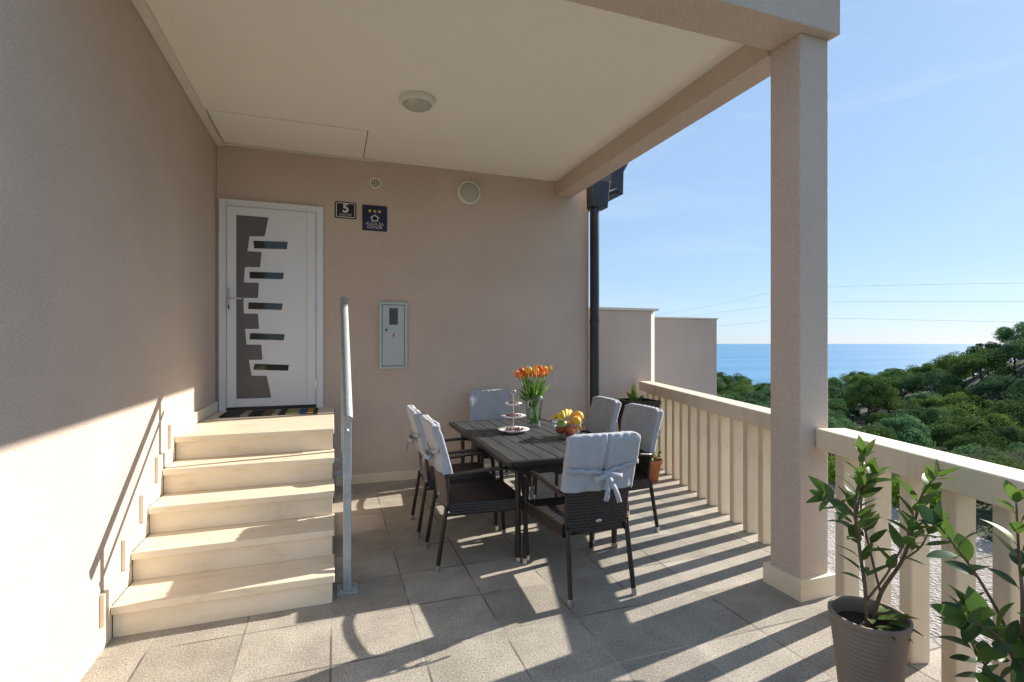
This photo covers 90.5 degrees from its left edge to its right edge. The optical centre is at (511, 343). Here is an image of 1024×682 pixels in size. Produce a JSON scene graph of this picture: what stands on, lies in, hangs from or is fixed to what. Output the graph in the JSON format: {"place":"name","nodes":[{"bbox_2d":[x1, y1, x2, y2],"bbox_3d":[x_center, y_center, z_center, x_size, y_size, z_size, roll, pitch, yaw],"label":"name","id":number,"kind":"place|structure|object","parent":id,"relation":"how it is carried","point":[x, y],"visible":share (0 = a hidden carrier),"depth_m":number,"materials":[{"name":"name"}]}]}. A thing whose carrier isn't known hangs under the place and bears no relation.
{"place":"outdoors","nodes":[
{"label":"outdoors","id":0,"kind":"place"},
{"bbox_2d":[79,470,978,681],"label":"floor","id":1,"kind":"structure","parent":0,"point":[706,603],"depth_m":2.85,"materials":[{"name":"tile"}]},
{"bbox_2d":[100,401,334,639],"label":"staircase","id":2,"kind":"structure","parent":1,"relation":"on","point":[239,510],"depth_m":3.24,"materials":[{"name":"stone"}]},
{"bbox_2d":[219,408,317,417],"bbox_3d":[-2.342,0.672,4.953,0.840,0.014,0.380,0,0,-19],"label":"door mat","id":3,"kind":"object","parent":2,"relation":"on","point":[251,413],"depth_m":4.90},
{"bbox_2d":[334,296,357,595],"bbox_3d":[-1.184,0.578,3.585,0.122,1.924,1.184,0,0,-21],"label":"handrail","id":4,"kind":"object","parent":1,"relation":"on","point":[347,587],"visible":0.98,"depth_m":3.15,"materials":[{"name":"metal"}]},
{"bbox_2d":[406,405,497,537],"bbox_3d":[-0.534,1.036,4.330,0.721,1.012,0.562,0,0,-17],"label":"wicker chair","id":5,"kind":"object","parent":1,"relation":"on","point":[419,435],"visible":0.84,"depth_m":4.15,"materials":[{"name":"wicker"}]},
{"bbox_2d":[420,415,529,571],"bbox_3d":[-0.302,1.036,3.732,0.722,1.012,0.562,0,0,-19],"label":"wicker chair","id":6,"kind":"object","parent":1,"relation":"on","point":[495,495],"visible":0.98,"depth_m":3.55,"materials":[{"name":"wicker"}]},
{"bbox_2d":[468,389,531,490],"bbox_3d":[-0.170,1.036,5.558,0.562,1.012,0.721,0,0,-19],"label":"wicker chair","id":7,"kind":"object","parent":1,"relation":"on","point":[488,404],"visible":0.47,"depth_m":5.78,"materials":[{"name":"fabric"}]},
{"bbox_2d":[449,417,617,563],"bbox_3d":[0.139,1.169,4.466,1.005,0.741,1.870,0,0,-19],"label":"dining table","id":8,"kind":"object","parent":1,"relation":"on","point":[539,446],"visible":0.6,"depth_m":3.99,"materials":[{"name":"wood"}]},
{"bbox_2d":[497,390,528,432],"bbox_3d":[0.013,0.608,4.575,0.290,0.380,0.290,0,0,-19],"label":"cake stand","id":9,"kind":"object","parent":8,"relation":"on","point":[502,429],"visible":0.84,"depth_m":4.57,"materials":[{"name":"ceramic"}]},
{"bbox_3d":[0.479,0.730,4.337,0.324,0.136,0.324,0,0,-19],"label":"fruit bowl","id":10,"kind":"object","parent":8,"relation":"on","visible":0},
{"bbox_2d":[555,426,563,433],"bbox_3d":[0.410,0.719,4.306,0.087,0.092,0.086,0,0,-19],"label":"apple","id":11,"kind":"object","parent":10,"relation":"in","point":[559,430],"visible":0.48,"depth_m":4.27,"materials":[{"name":"red plant"}]},
{"bbox_2d":[556,420,566,427],"bbox_3d":[0.417,0.667,4.242,0.097,0.070,0.070,0,0,-19],"label":"apple","id":12,"kind":"object","parent":10,"relation":"in","point":[560,424],"visible":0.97,"depth_m":4.22,"materials":[{"name":"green plant"}]},
{"bbox_2d":[564,424,574,435],"bbox_3d":[0.486,0.723,4.275,0.096,0.101,0.095,0,0,-19],"label":"apple","id":13,"kind":"object","parent":10,"relation":"in","point":[569,429],"visible":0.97,"depth_m":4.24,"materials":[{"name":"red plant"}]},
{"bbox_2d":[571,416,580,425],"bbox_3d":[0.541,0.657,4.296,0.091,0.086,0.091,0,0,-19],"label":"orange","id":14,"kind":"object","parent":10,"relation":"in","point":[575,420],"visible":1,"depth_m":4.26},
{"bbox_2d":[573,411,583,420],"bbox_3d":[0.573,0.630,4.394,0.094,0.088,0.093,0,0,-19],"label":"orange","id":15,"kind":"object","parent":10,"relation":"in","point":[579,414],"visible":0.53,"depth_m":4.36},
{"bbox_3d":[0.211,0.648,4.900,0.192,0.300,0.192,0,0,-19],"label":"glass vase","id":16,"kind":"object","parent":8,"relation":"on","visible":0},
{"bbox_2d":[514,370,537,421],"bbox_3d":[0.131,0.507,4.901,0.220,0.504,0.091,0,0,-16],"label":"tulip","id":17,"kind":"object","parent":16,"relation":"in","point":[516,374],"visible":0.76,"depth_m":4.89,"materials":[{"name":"green plant"}]},
{"bbox_2d":[518,372,534,411],"bbox_3d":[0.161,0.512,4.838,0.216,0.494,0.074,0,0,-22],"label":"tulip","id":18,"kind":"object","parent":16,"relation":"in","point":[521,375],"visible":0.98,"depth_m":4.83,"materials":[{"name":"green plant"}]},
{"bbox_2d":[519,368,534,412],"bbox_3d":[0.136,0.492,4.902,0.175,0.533,0.151,0,0,44],"label":"tulip","id":19,"kind":"object","parent":16,"relation":"in","point":[521,370],"visible":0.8,"depth_m":4.88,"materials":[{"name":"green plant"}]},
{"bbox_2d":[521,366,537,405],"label":"tulip","id":20,"kind":"object","parent":16,"relation":"in","point":[528,369],"visible":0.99,"depth_m":4.80,"materials":[{"name":"green plant"}]},
{"bbox_2d":[531,371,544,411],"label":"tulip","id":21,"kind":"object","parent":16,"relation":"in","point":[533,375],"visible":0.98,"depth_m":4.77,"materials":[{"name":"green plant"}]},
{"bbox_2d":[532,371,544,421],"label":"tulip","id":22,"kind":"object","parent":16,"relation":"in","point":[541,374],"visible":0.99,"depth_m":4.81,"materials":[{"name":"green plant"}]},
{"bbox_2d":[534,367,545,421],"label":"tulip","id":23,"kind":"object","parent":16,"relation":"in","point":[536,370],"visible":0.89,"depth_m":4.81,"materials":[{"name":"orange plant"}]},
{"bbox_2d":[534,396,620,498],"bbox_3d":[0.637,1.036,4.890,0.722,1.012,0.562,0,0,-17],"label":"wicker chair","id":24,"kind":"object","parent":1,"relation":"on","point":[603,414],"visible":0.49,"depth_m":4.94,"materials":[{"name":"fabric"}]},
{"bbox_2d":[522,431,640,607],"bbox_3d":[0.449,1.036,3.317,0.562,1.012,0.720,0,0,-19],"label":"wicker chair","id":25,"kind":"object","parent":1,"relation":"on","point":[598,472],"visible":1,"depth_m":3.06,"materials":[{"name":"wicker"}]},
{"bbox_2d":[589,307,658,431],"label":"partition wall","id":26,"kind":"structure","parent":1,"relation":"on","point":[626,348],"depth_m":6.93,"materials":[{"name":"paint"}]},
{"bbox_2d":[593,403,662,544],"bbox_3d":[0.844,1.036,4.254,0.719,1.012,0.562,0,0,-20],"label":"wicker chair","id":27,"kind":"object","parent":1,"relation":"on","point":[644,421],"visible":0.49,"depth_m":4.18,"materials":[{"name":"fabric"}]},
{"bbox_2d":[615,384,660,456],"bbox_3d":[1.553,1.012,6.296,0.404,1.056,0.404,0,0,-19],"label":"tall planter","id":28,"kind":"object","parent":1,"relation":"on","point":[633,397],"visible":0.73,"depth_m":6.24,"materials":[{"name":"plastic"}]},
{"bbox_2d":[650,447,662,482],"bbox_3d":[1.554,1.342,5.702,0.277,0.397,0.270,0,0,-19],"label":"flower pot","id":29,"kind":"object","parent":1,"relation":"on","point":[656,462],"visible":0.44,"depth_m":5.61,"materials":[{"name":"ceramic"}]},
{"bbox_2d":[639,381,770,543],"bbox_3d":[1.914,1.028,5.163,0.190,1.025,3.605,0,0,-3],"label":"balcony railing","id":30,"kind":"object","parent":1,"relation":"on","point":[715,450],"visible":0.72,"depth_m":4.59,"materials":[{"name":"paint"}]},
{"bbox_2d":[806,435,966,681],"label":"potted shrub","id":31,"kind":"object","parent":1,"relation":"on","point":[871,639],"visible":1,"depth_m":2.09,"materials":[{"name":"green plant"}]},
{"bbox_2d":[816,428,1023,681],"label":"balcony railing","id":32,"kind":"object","parent":1,"relation":"on","point":[907,463],"visible":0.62,"depth_m":2.44,"materials":[{"name":"paint"}]},
{"bbox_2d":[918,479,1023,681],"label":"potted shrub","id":33,"kind":"object","parent":1,"relation":"on","point":[970,613],"visible":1,"depth_m":1.61,"materials":[{"name":"green plant"}]},
{"bbox_2d":[687,301,916,316],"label":"power cable","id":34,"kind":"object","parent":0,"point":[860,301],"visible":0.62,"depth_m":55.07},
{"bbox_2d":[589,0,1023,343],"label":"sky","id":35,"kind":"structure","parent":0,"point":[926,97],"materials":[{"name":"blue"}]},
{"bbox_2d":[717,344,1013,387],"bbox_3d":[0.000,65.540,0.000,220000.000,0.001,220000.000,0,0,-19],"label":"sea","id":36,"kind":"structure","parent":0,"point":[752,362],"depth_m":2387.23,"materials":[{"name":"liquid"}]},
{"bbox_2d":[765,359,1023,541],"bbox_3d":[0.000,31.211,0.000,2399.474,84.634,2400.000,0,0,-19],"label":"ground","id":37,"kind":"structure","parent":0,"point":[984,512],"depth_m":99.78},
{"bbox_2d":[0,0,839,681],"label":"house","id":38,"kind":"structure","parent":37,"relation":"on","point":[178,180],"depth_m":3.51,"materials":[{"name":"paint"}]},
{"bbox_2d":[219,198,322,410],"bbox_3d":[-2.472,-0.391,5.234,0.984,2.142,0.121,0,0,-19],"label":"door","id":39,"kind":"structure","parent":38,"relation":"in","point":[271,254],"depth_m":5.25,"materials":[{"name":"white plastic"}]},
{"bbox_2d":[335,201,355,218],"bbox_3d":[-1.810,-1.450,5.525,0.221,0.177,0.014,0,0,-19],"label":"house number sign","id":40,"kind":"object","parent":38,"relation":"attached to","point":[346,210],"visible":1,"depth_m":5.52,"materials":[{"name":"metal"}]},
{"bbox_2d":[362,204,386,231],"bbox_3d":[-1.521,-1.389,5.627,0.266,0.279,0.014,0,0,-19],"label":"rating plaque","id":41,"kind":"object","parent":38,"relation":"attached to","point":[374,218],"visible":1,"depth_m":5.62,"materials":[{"name":"metal"}]},
{"bbox_2d":[370,177,380,188],"bbox_3d":[-1.513,-1.781,5.630,0.128,0.128,0.013,0,0,-19],"label":"air vent","id":42,"kind":"object","parent":38,"relation":"attached to","point":[375,182],"visible":1,"depth_m":5.63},
{"bbox_2d":[379,302,406,368],"bbox_3d":[-1.329,-0.091,5.682,0.310,0.747,0.037,0,0,-19],"label":"meter box","id":43,"kind":"object","parent":38,"relation":"attached to","point":[392,335],"visible":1,"depth_m":5.67,"materials":[{"name":"paint"}]},
{"bbox_2d":[382,305,403,365],"bbox_3d":[-1.326,-0.091,5.675,0.238,0.675,0.021,0,0,-19],"label":"door","id":44,"kind":"structure","parent":43,"relation":"in","point":[392,315],"depth_m":5.67,"materials":[{"name":"paint"}]},
{"bbox_2d":[399,90,434,111],"bbox_3d":[-0.785,-1.984,4.208,0.292,0.087,0.292,0,0,-19],"label":"ceiling lamp","id":45,"kind":"object","parent":38,"relation":"attached to","point":[416,101],"visible":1,"depth_m":4.13,"materials":[{"name":"white glass"}]},
{"bbox_2d":[457,181,480,204],"bbox_3d":[-0.500,-1.772,5.953,0.284,0.284,0.078,0,0,-19],"label":"wall lamp","id":46,"kind":"object","parent":38,"relation":"attached to","point":[468,192],"visible":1,"depth_m":5.93,"materials":[{"name":"white glass"}]},
{"bbox_2d":[586,180,617,406],"bbox_3d":[1.186,-0.271,6.529,0.458,3.581,0.213,0,0,-19],"label":"downpipe","id":47,"kind":"object","parent":38,"relation":"attached to","point":[599,192],"visible":0.71,"depth_m":6.41,"materials":[{"name":"metal"}]},
{"bbox_2d":[589,163,627,210],"bbox_3d":[0.901,-2.210,8.113,0.260,0.500,3.100,0,0,-19],"label":"roof gutter","id":48,"kind":"object","parent":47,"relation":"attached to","point":[615,178],"visible":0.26,"depth_m":6.65,"materials":[{"name":"metal"}]},
{"bbox_2d":[654,317,717,395],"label":"partition wall","id":49,"kind":"structure","parent":38,"relation":"attached to","point":[685,352],"depth_m":10.02,"materials":[{"name":"paint"}]},
{"bbox_2d":[717,376,726,392],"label":"pine tree","id":50,"kind":"object","parent":37,"relation":"on","point":[720,385],"visible":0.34,"depth_m":154.35,"materials":[{"name":"green plant"}]},
{"bbox_2d":[717,371,732,386],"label":"pine tree","id":51,"kind":"object","parent":37,"relation":"on","point":[725,378],"visible":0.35,"depth_m":180.31,"materials":[{"name":"green plant"}]},
{"bbox_2d":[717,381,744,395],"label":"pine tree","id":52,"kind":"object","parent":37,"relation":"on","point":[728,387],"visible":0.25,"depth_m":154.21,"materials":[{"name":"green plant"}]},
{"bbox_2d":[728,372,752,385],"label":"pine tree","id":53,"kind":"object","parent":37,"relation":"on","point":[733,378],"visible":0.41,"depth_m":204.30,"materials":[{"name":"green plant"}]},
{"bbox_2d":[733,379,752,386],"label":"pine tree","id":54,"kind":"object","parent":37,"relation":"on","point":[746,382],"visible":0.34,"depth_m":174.45,"materials":[{"name":"green plant"}]},
{"bbox_2d":[725,384,762,397],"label":"pine tree","id":55,"kind":"object","parent":37,"relation":"on","point":[743,390],"visible":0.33,"depth_m":139.20,"materials":[{"name":"green plant"}]},
{"bbox_2d":[721,391,770,407],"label":"pine tree","id":56,"kind":"object","parent":37,"relation":"on","point":[752,400],"visible":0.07,"depth_m":80.14,"materials":[{"name":"green plant"}]},
{"bbox_2d":[742,385,770,404],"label":"pine tree","id":57,"kind":"object","parent":37,"relation":"on","point":[757,395],"visible":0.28,"depth_m":128.65,"materials":[{"name":"green plant"}]},
{"bbox_2d":[755,382,769,392],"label":"pine tree","id":58,"kind":"object","parent":37,"relation":"on","point":[759,387],"visible":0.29,"depth_m":163.76,"materials":[{"name":"green plant"}]},
{"bbox_2d":[828,386,839,394],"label":"pine tree","id":59,"kind":"object","parent":37,"relation":"on","point":[833,388],"visible":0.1,"depth_m":152.50,"materials":[{"name":"green plant"}]},
{"bbox_2d":[828,408,845,419],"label":"pine tree","id":60,"kind":"object","parent":37,"relation":"on","point":[835,414],"visible":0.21,"depth_m":84.09,"materials":[{"name":"green plant"}]},
{"bbox_2d":[828,397,848,410],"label":"pine tree","id":61,"kind":"object","parent":37,"relation":"on","point":[830,400],"visible":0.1,"depth_m":107.51,"materials":[{"name":"green plant"}]},
{"bbox_2d":[828,403,848,419],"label":"pine tree","id":62,"kind":"object","parent":37,"relation":"on","point":[832,406],"visible":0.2,"depth_m":102.39,"materials":[{"name":"green plant"}]},
{"bbox_2d":[828,373,853,387],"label":"pine tree","id":63,"kind":"object","parent":37,"relation":"on","point":[834,381],"visible":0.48,"depth_m":170.06,"materials":[{"name":"green plant"}]},
{"bbox_2d":[828,416,859,430],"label":"pine tree","id":64,"kind":"object","parent":37,"relation":"on","point":[833,423],"visible":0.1,"depth_m":55.28,"materials":[{"name":"green plant"}]},
{"bbox_2d":[831,394,857,409],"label":"pine tree","id":65,"kind":"object","parent":37,"relation":"on","point":[839,396],"visible":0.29,"depth_m":118.38,"materials":[{"name":"green plant"}]},
{"bbox_2d":[835,384,854,409],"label":"pine tree","id":66,"kind":"object","parent":37,"relation":"on","point":[841,390],"visible":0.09,"depth_m":125.40,"materials":[{"name":"green plant"}]},
{"bbox_2d":[834,417,856,427],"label":"pine tree","id":67,"kind":"object","parent":37,"relation":"on","point":[844,421],"visible":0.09,"depth_m":80.96,"materials":[{"name":"green plant"}]},
{"bbox_2d":[828,457,864,483],"bbox_3d":[4.398,1.752,6.578,0.637,0.530,0.616,0,0,4],"label":"shrub","id":68,"kind":"object","parent":37,"relation":"on","point":[831,471],"visible":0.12,"depth_m":6.63,"materials":[{"name":"green plant"}]},
{"bbox_2d":[846,408,860,421],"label":"pine tree","id":69,"kind":"object","parent":37,"relation":"on","point":[856,413],"visible":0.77,"depth_m":108.31,"materials":[{"name":"green plant"}]},
{"bbox_2d":[842,370,868,383],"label":"pine tree","id":70,"kind":"object","parent":37,"relation":"on","point":[853,373],"visible":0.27,"depth_m":186.63,"materials":[{"name":"green plant"}]},
{"bbox_2d":[844,373,871,385],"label":"pine tree","id":71,"kind":"object","parent":37,"relation":"on","point":[856,377],"visible":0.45,"depth_m":152.59,"materials":[{"name":"green plant"}]},
{"bbox_2d":[844,393,890,415],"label":"pine tree","id":72,"kind":"object","parent":37,"relation":"on","point":[868,413],"visible":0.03,"depth_m":115.04,"materials":[{"name":"green plant"}]},
{"bbox_2d":[843,424,897,440],"bbox_3d":[25.111,8.861,36.951,6.092,6.154,6.135,0,0,-42],"label":"broadleaf tree","id":73,"kind":"object","parent":37,"relation":"on","point":[882,433],"visible":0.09,"depth_m":35.90,"materials":[{"name":"green plant"}]},
{"bbox_2d":[840,375,907,424],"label":"pine tree","id":74,"kind":"object","parent":37,"relation":"on","point":[877,391],"visible":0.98,"depth_m":100.56,"materials":[{"name":"green plant"}]},
{"bbox_2d":[848,395,903,418],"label":"pine tree","id":75,"kind":"object","parent":37,"relation":"on","point":[887,407],"visible":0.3,"depth_m":104.39,"materials":[{"name":"green plant"}]},
{"bbox_2d":[865,412,888,424],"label":"pine tree","id":76,"kind":"object","parent":37,"relation":"on","point":[870,418],"visible":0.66,"depth_m":93.40,"materials":[{"name":"green plant"}]},
{"bbox_2d":[878,370,893,378],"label":"pine tree","id":77,"kind":"object","parent":37,"relation":"on","point":[885,373],"visible":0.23,"depth_m":145.11,"materials":[{"name":"green plant"}]},
{"bbox_2d":[867,413,939,448],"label":"pine tree","id":78,"kind":"object","parent":37,"relation":"on","point":[914,430],"visible":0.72,"depth_m":52.54,"materials":[{"name":"green plant"}]},
{"bbox_2d":[878,370,933,408],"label":"pine tree","id":79,"kind":"object","parent":37,"relation":"on","point":[894,378],"visible":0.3,"depth_m":117.77,"materials":[{"name":"green plant"}]},
{"bbox_2d":[885,364,934,393],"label":"pine tree","id":80,"kind":"object","parent":37,"relation":"on","point":[916,370],"visible":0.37,"depth_m":141.49,"materials":[{"name":"green plant"}]},
{"bbox_2d":[891,475,940,509],"bbox_3d":[4.561,1.746,5.748,0.642,0.552,0.663,0,0,4],"label":"shrub","id":81,"kind":"object","parent":37,"relation":"on","point":[895,491],"visible":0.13,"depth_m":5.67,"materials":[{"name":"green plant"}]},
{"bbox_2d":[886,405,954,439],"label":"pine tree","id":82,"kind":"object","parent":37,"relation":"on","point":[922,413],"visible":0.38,"depth_m":71.30,"materials":[{"name":"green plant"}]},
{"bbox_2d":[900,392,941,410],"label":"pine tree","id":83,"kind":"object","parent":37,"relation":"on","point":[922,396],"visible":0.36,"depth_m":95.25,"materials":[{"name":"green plant"}]},
{"bbox_2d":[908,395,942,416],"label":"pine tree","id":84,"kind":"object","parent":37,"relation":"on","point":[930,402],"visible":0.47,"depth_m":91.34,"materials":[{"name":"green plant"}]},
{"bbox_2d":[897,368,967,392],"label":"pine tree","id":85,"kind":"object","parent":37,"relation":"on","point":[913,382],"visible":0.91,"depth_m":110.52,"materials":[{"name":"green plant"}]},
{"bbox_2d":[915,444,955,491],"bbox_3d":[6.216,2.038,7.847,0.874,0.971,1.238,0,0,-21],"label":"shrub","id":86,"kind":"object","parent":37,"relation":"on","point":[940,450],"visible":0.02,"depth_m":7.72,"materials":[{"name":"green plant"}]},
{"bbox_2d":[919,362,967,376],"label":"pine tree","id":87,"kind":"object","parent":37,"relation":"on","point":[925,365],"visible":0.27,"depth_m":137.92,"materials":[{"name":"green plant"}]},
{"bbox_2d":[935,385,960,396],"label":"pine tree","id":88,"kind":"object","parent":37,"relation":"on","point":[946,390],"visible":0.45,"depth_m":104.25,"materials":[{"name":"green plant"}]},
{"bbox_2d":[927,351,985,375],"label":"pine tree","id":89,"kind":"object","parent":37,"relation":"on","point":[949,359],"visible":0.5,"depth_m":129.26,"materials":[{"name":"green plant"}]},
{"bbox_2d":[935,391,994,417],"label":"pine tree","id":90,"kind":"object","parent":37,"relation":"on","point":[952,398],"visible":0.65,"depth_m":85.73,"materials":[{"name":"green plant"}]},
{"bbox_2d":[923,412,1014,449],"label":"pine tree","id":91,"kind":"object","parent":37,"relation":"on","point":[942,428],"visible":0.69,"depth_m":60.77,"materials":[{"name":"green plant"}]},
{"bbox_2d":[937,433,1002,451],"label":"pine tree","id":92,"kind":"object","parent":37,"relation":"on","point":[963,439],"visible":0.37,"depth_m":54.15,"materials":[{"name":"green plant"}]},
{"bbox_2d":[955,389,987,411],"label":"pine tree","id":93,"kind":"object","parent":37,"relation":"on","point":[965,392],"visible":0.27,"depth_m":94.53,"materials":[{"name":"green plant"}]},
{"bbox_2d":[921,400,1023,443],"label":"pine tree","id":94,"kind":"object","parent":37,"relation":"on","point":[996,419],"visible":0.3,"depth_m":70.64,"materials":[{"name":"green plant"}]},
{"bbox_2d":[952,452,994,502],"bbox_3d":[8.556,2.670,9.526,1.557,1.220,1.099,0,0,38],"label":"shrub","id":95,"kind":"object","parent":37,"relation":"on","point":[974,458],"visible":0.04,"depth_m":9.69,"materials":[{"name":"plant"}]},
{"bbox_2d":[950,443,1018,465],"bbox_3d":[35.144,10.492,37.454,5.258,5.987,5.451,0,0,-24],"label":"pine tree","id":96,"kind":"object","parent":37,"relation":"on","point":[966,449],"visible":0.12,"depth_m":38.27,"materials":[{"name":"green plant"}]},
{"bbox_2d":[948,352,1021,381],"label":"pine tree","id":97,"kind":"object","parent":37,"relation":"on","point":[969,363],"visible":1,"depth_m":105.53,"materials":[{"name":"green plant"}]},
{"bbox_2d":[966,341,1009,370],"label":"pine tree","id":98,"kind":"object","parent":37,"relation":"on","point":[991,345],"visible":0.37,"depth_m":119.92,"materials":[{"name":"green plant"}]},
{"bbox_2d":[965,348,1013,375],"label":"pine tree","id":99,"kind":"object","parent":37,"relation":"on","point":[1005,360],"visible":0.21,"depth_m":114.09,"materials":[{"name":"green plant"}]},
{"bbox_2d":[968,374,1018,402],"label":"pine tree","id":100,"kind":"object","parent":37,"relation":"on","point":[988,385],"visible":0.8,"depth_m":89.79,"materials":[{"name":"green plant"}]},
{"bbox_2d":[969,445,1021,502],"bbox_3d":[8.711,2.464,8.886,1.705,1.337,1.204,0,0,35],"label":"shrub","id":101,"kind":"object","parent":37,"relation":"on","point":[986,451],"visible":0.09,"depth_m":8.86,"materials":[{"name":"green plant"}]},
{"bbox_2d":[972,425,1023,446],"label":"pine tree","id":102,"kind":"object","parent":37,"relation":"on","point":[1003,431],"visible":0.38,"depth_m":64.80,"materials":[{"name":"green plant"}]},
{"bbox_2d":[976,451,1023,506],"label":"shrub","id":103,"kind":"object","parent":37,"relation":"on","point":[1004,463],"visible":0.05,"depth_m":5.65,"materials":[{"name":"green plant"}]},
{"bbox_2d":[980,394,1023,424],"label":"pine tree","id":104,"kind":"object","parent":37,"relation":"on","point":[1009,407],"visible":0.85,"depth_m":75.43,"materials":[{"name":"green plant"}]},
{"bbox_2d":[986,340,1023,369],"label":"pine tree","id":105,"kind":"object","parent":37,"relation":"on","point":[1015,348],"visible":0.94,"depth_m":105.46,"materials":[{"name":"green plant"}]},
{"bbox_2d":[986,447,1023,467],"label":"shrub","id":106,"kind":"object","parent":37,"relation":"on","point":[1018,454],"visible":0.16,"depth_m":6.03,"materials":[{"name":"green plant"}]},
{"bbox_2d":[993,321,1023,359],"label":"pine tree","id":107,"kind":"object","parent":37,"relation":"on","point":[1004,333],"visible":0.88,"depth_m":119.46,"materials":[{"name":"green plant"}]},
{"bbox_2d":[1000,375,1023,402],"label":"pine tree","id":108,"kind":"object","parent":37,"relation":"on","point":[1017,386],"visible":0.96,"depth_m":82.15,"materials":[{"name":"green plant"}]},
{"bbox_2d":[828,480,992,672],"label":"path","id":109,"kind":"structure","parent":0,"point":[984,552],"depth_m":4.10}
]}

